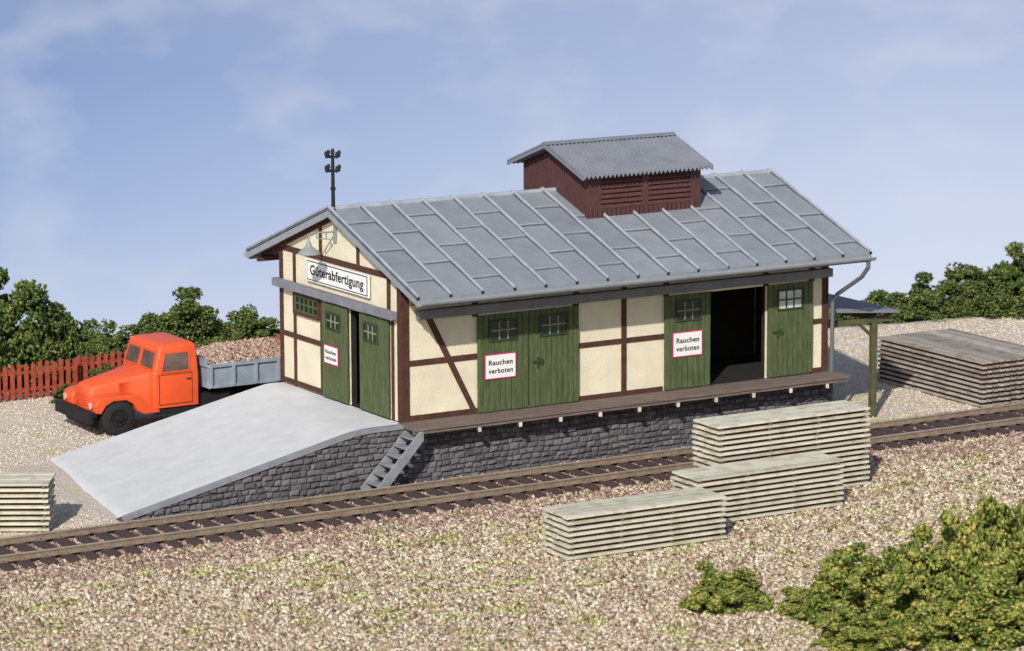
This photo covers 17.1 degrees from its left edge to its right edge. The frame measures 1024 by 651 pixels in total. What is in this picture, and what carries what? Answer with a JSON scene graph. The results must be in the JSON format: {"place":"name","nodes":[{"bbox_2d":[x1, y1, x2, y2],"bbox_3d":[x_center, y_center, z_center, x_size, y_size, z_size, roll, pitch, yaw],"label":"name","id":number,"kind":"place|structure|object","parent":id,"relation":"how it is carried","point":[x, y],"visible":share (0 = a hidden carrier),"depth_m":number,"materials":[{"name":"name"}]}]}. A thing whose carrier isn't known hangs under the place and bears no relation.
{"place":"outdoors","nodes":[
{"label":"outdoors","id":0,"kind":"place"},
{"bbox_2d":[0,0,1023,337],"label":"sky","id":1,"kind":"structure","parent":0,"point":[154,154],"depth_m":230.06,"materials":[{"name":"blue"}]},
{"bbox_2d":[0,314,1023,650],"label":"ground","id":2,"kind":"structure","parent":0,"point":[68,490],"depth_m":84.49,"materials":[{"name":"beige gravel"}]},
{"bbox_2d":[0,308,14,389],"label":"bush","id":3,"kind":"object","parent":2,"relation":"on","point":[6,354],"visible":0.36,"depth_m":92.81,"materials":[{"name":"green plant"}]},
{"bbox_2d":[0,472,56,531],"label":"lumber stack","id":4,"kind":"object","parent":2,"relation":"on","point":[27,502],"visible":0.98,"depth_m":77.30,"materials":[{"name":"beige wood"}]},
{"bbox_2d":[0,267,64,391],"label":"bush","id":5,"kind":"object","parent":2,"relation":"on","point":[26,296],"visible":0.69,"depth_m":93.58,"materials":[{"name":"green plant"}]},
{"bbox_2d":[0,358,77,400],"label":"picket fence","id":6,"kind":"object","parent":2,"relation":"on","point":[26,389],"visible":0.91,"depth_m":92.66,"materials":[{"name":"red wood"}]},
{"bbox_2d":[12,297,93,391],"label":"bush","id":7,"kind":"object","parent":2,"relation":"on","point":[63,327],"visible":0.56,"depth_m":94.26,"materials":[{"name":"green plant"}]},
{"bbox_2d":[48,384,73,403],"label":"bush","id":8,"kind":"object","parent":2,"relation":"on","point":[57,395],"visible":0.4,"depth_m":92.11,"materials":[{"name":"green plant"}]},
{"bbox_2d":[71,318,125,373],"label":"bush","id":9,"kind":"object","parent":2,"relation":"on","point":[87,337],"visible":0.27,"depth_m":95.18,"materials":[{"name":"green plant"}]},
{"bbox_2d":[87,363,111,378],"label":"bush","id":10,"kind":"object","parent":2,"relation":"on","point":[94,371],"visible":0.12,"depth_m":92.94,"materials":[{"name":"green plant"}]},
{"bbox_2d":[86,337,123,377],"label":"bush","id":11,"kind":"object","parent":2,"relation":"on","point":[99,349],"visible":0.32,"depth_m":94.30,"materials":[{"name":"green plant"}]},
{"bbox_2d":[108,312,196,362],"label":"bush","id":12,"kind":"object","parent":2,"relation":"on","point":[156,323],"visible":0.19,"depth_m":95.79,"materials":[{"name":"green plant"}]},
{"bbox_2d":[55,332,286,435],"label":"dump truck","id":13,"kind":"object","parent":2,"relation":"on","point":[161,373],"visible":0.7,"depth_m":88.49,"materials":[{"name":"orange paint"}]},
{"bbox_2d":[196,337,279,364],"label":"gravel load","id":14,"kind":"object","parent":13,"relation":"in","point":[246,350],"visible":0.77,"depth_m":89.90},
{"bbox_2d":[76,334,279,382],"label":"picket fence","id":15,"kind":"object","parent":2,"relation":"on","point":[82,368],"visible":0.12,"depth_m":93.84,"materials":[{"name":"red wood"}]},
{"bbox_2d":[159,286,231,346],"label":"bush","id":16,"kind":"object","parent":2,"relation":"on","point":[189,315],"visible":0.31,"depth_m":96.49,"materials":[{"name":"green plant"}]},
{"bbox_2d":[196,337,221,347],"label":"bush","id":17,"kind":"object","parent":2,"relation":"on","point":[210,341],"visible":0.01,"depth_m":94.71,"materials":[{"name":"green plant"}]},
{"bbox_2d":[50,382,406,521],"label":"loading ramp","id":18,"kind":"structure","parent":2,"relation":"on","point":[269,442],"depth_m":81.63,"materials":[{"name":"concrete"}]},
{"bbox_2d":[191,304,270,340],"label":"bush","id":19,"kind":"object","parent":2,"relation":"on","point":[245,323],"visible":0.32,"depth_m":97.36,"materials":[{"name":"green plant"}]},
{"bbox_2d":[254,316,279,337],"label":"bush","id":20,"kind":"object","parent":2,"relation":"on","point":[272,329],"visible":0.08,"depth_m":98.20,"materials":[{"name":"green plant"}]},
{"bbox_2d":[0,433,1023,650],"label":"gravel","id":21,"kind":"structure","parent":2,"relation":"on","point":[638,636],"depth_m":72.53,"materials":[{"name":"beige gravel"}]},
{"bbox_2d":[541,486,726,560],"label":"lumber stack","id":22,"kind":"object","parent":21,"relation":"on","point":[608,526],"visible":1,"depth_m":75.58,"materials":[{"name":"beige wood"}]},
{"bbox_2d":[677,560,774,616],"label":"bush","id":23,"kind":"object","parent":21,"relation":"on","point":[713,592],"visible":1,"depth_m":70.52,"materials":[{"name":"green plant"}]},
{"bbox_2d":[692,400,870,486],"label":"lumber stack","id":24,"kind":"object","parent":21,"relation":"on","point":[838,429],"visible":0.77,"depth_m":80.86,"materials":[{"name":"beige wood"}]},
{"bbox_2d":[773,582,839,624],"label":"bush","id":25,"kind":"object","parent":21,"relation":"on","point":[792,607],"visible":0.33,"depth_m":69.79,"materials":[{"name":"green plant"}]},
{"bbox_2d":[810,605,911,650],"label":"bush","id":26,"kind":"object","parent":21,"relation":"on","point":[855,629],"visible":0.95,"depth_m":67.45,"materials":[{"name":"green plant"}]},
{"bbox_2d":[0,402,1023,595],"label":"ballast","id":27,"kind":"structure","parent":2,"relation":"on","point":[168,561],"depth_m":77.88,"materials":[{"name":"beige gravel"}]},
{"bbox_2d":[0,402,1023,570],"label":"railway track","id":28,"kind":"structure","parent":27,"relation":"on","point":[910,435],"depth_m":80.09,"materials":[{"name":"brown metal"}]},
{"bbox_2d":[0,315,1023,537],"bbox_3d":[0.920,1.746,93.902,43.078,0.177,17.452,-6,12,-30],"label":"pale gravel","id":29,"kind":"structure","parent":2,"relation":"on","point":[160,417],"depth_m":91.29,"materials":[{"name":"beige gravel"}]},
{"bbox_2d":[244,132,899,489],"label":"freight shed","id":30,"kind":"structure","parent":2,"relation":"on","point":[574,300],"depth_m":84.83,"materials":[{"name":"beige paint"}]},
{"bbox_2d":[292,291,319,320],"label":"window","id":31,"kind":"structure","parent":30,"relation":"in","point":[306,306],"depth_m":85.64,"materials":[{"name":"green paint"}]},
{"bbox_2d":[322,301,348,403],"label":"door","id":32,"kind":"structure","parent":30,"relation":"in","point":[335,342],"depth_m":84.37,"materials":[{"name":"green paint"}]},
{"bbox_2d":[359,312,389,417],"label":"door","id":33,"kind":"structure","parent":30,"relation":"in","point":[374,351],"depth_m":82.66,"materials":[{"name":"green paint"}]},
{"bbox_2d":[477,311,527,412],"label":"door","id":34,"kind":"structure","parent":30,"relation":"in","point":[502,339],"depth_m":83.07,"materials":[{"name":"green paint"}]},
{"bbox_2d":[529,305,578,406],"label":"door","id":35,"kind":"structure","parent":30,"relation":"in","point":[553,332],"depth_m":83.84,"materials":[{"name":"green paint"}]},
{"bbox_2d":[664,292,710,389],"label":"door","id":36,"kind":"structure","parent":30,"relation":"in","point":[686,316],"depth_m":85.83,"materials":[{"name":"green paint"}]},
{"bbox_2d":[767,281,812,377],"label":"door","id":37,"kind":"structure","parent":30,"relation":"in","point":[790,305],"depth_m":87.44,"materials":[{"name":"green paint"}]},
{"bbox_2d":[671,451,843,521],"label":"lumber stack","id":38,"kind":"object","parent":2,"relation":"on","point":[766,487],"visible":0.74,"depth_m":78.89,"materials":[{"name":"beige wood"}]},
{"bbox_2d":[828,313,868,327],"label":"bush","id":39,"kind":"object","parent":2,"relation":"on","point":[839,316],"visible":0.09,"depth_m":105.62,"materials":[{"name":"green plant"}]},
{"bbox_2d":[800,541,914,631],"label":"bush","id":40,"kind":"object","parent":2,"relation":"on","point":[847,581],"visible":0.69,"depth_m":68.61,"materials":[{"name":"green plant"}]},
{"bbox_2d":[848,289,921,325],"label":"bush","id":41,"kind":"object","parent":2,"relation":"on","point":[894,300],"visible":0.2,"depth_m":105.38,"materials":[{"name":"green plant"}]},
{"bbox_2d":[870,523,964,622],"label":"bush","id":42,"kind":"object","parent":2,"relation":"on","point":[929,566],"visible":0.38,"depth_m":69.56,"materials":[{"name":"green plant"}]},
{"bbox_2d":[896,271,964,322],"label":"bush","id":43,"kind":"object","parent":2,"relation":"on","point":[926,302],"visible":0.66,"depth_m":105.20,"materials":[{"name":"green plant"}]},
{"bbox_2d":[877,328,1023,407],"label":"lumber stack","id":44,"kind":"object","parent":2,"relation":"on","point":[979,371],"visible":0.99,"depth_m":92.44,"materials":[{"name":"beige wood"}]},
{"bbox_2d":[899,579,1023,650],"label":"bush","id":45,"kind":"object","parent":2,"relation":"on","point":[975,617],"visible":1,"depth_m":67.43,"materials":[{"name":"green plant"}]},
{"bbox_2d":[938,494,1017,592],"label":"bush","id":46,"kind":"object","parent":2,"relation":"on","point":[970,545],"visible":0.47,"depth_m":69.79,"materials":[{"name":"green plant"}]},
{"bbox_2d":[944,261,1014,318],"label":"bush","id":47,"kind":"object","parent":2,"relation":"on","point":[978,301],"visible":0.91,"depth_m":105.10,"materials":[{"name":"green plant"}]},
{"bbox_2d":[972,541,1023,650],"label":"bush","id":48,"kind":"object","parent":2,"relation":"on","point":[996,576],"visible":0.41,"depth_m":68.24,"materials":[{"name":"green plant"}]},
{"bbox_2d":[981,241,1023,319],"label":"bush","id":49,"kind":"object","parent":2,"relation":"on","point":[1007,273],"visible":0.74,"depth_m":105.18,"materials":[{"name":"green plant"}]},
{"bbox_2d":[992,498,1023,581],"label":"bush","id":50,"kind":"object","parent":2,"relation":"on","point":[1016,527],"visible":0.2,"depth_m":70.65,"materials":[{"name":"green plant"}]},
{"bbox_2d":[1011,255,1023,296],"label":"bush","id":51,"kind":"object","parent":2,"relation":"on","point":[1019,291],"visible":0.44,"depth_m":105.79,"materials":[{"name":"green plant"}]}
]}

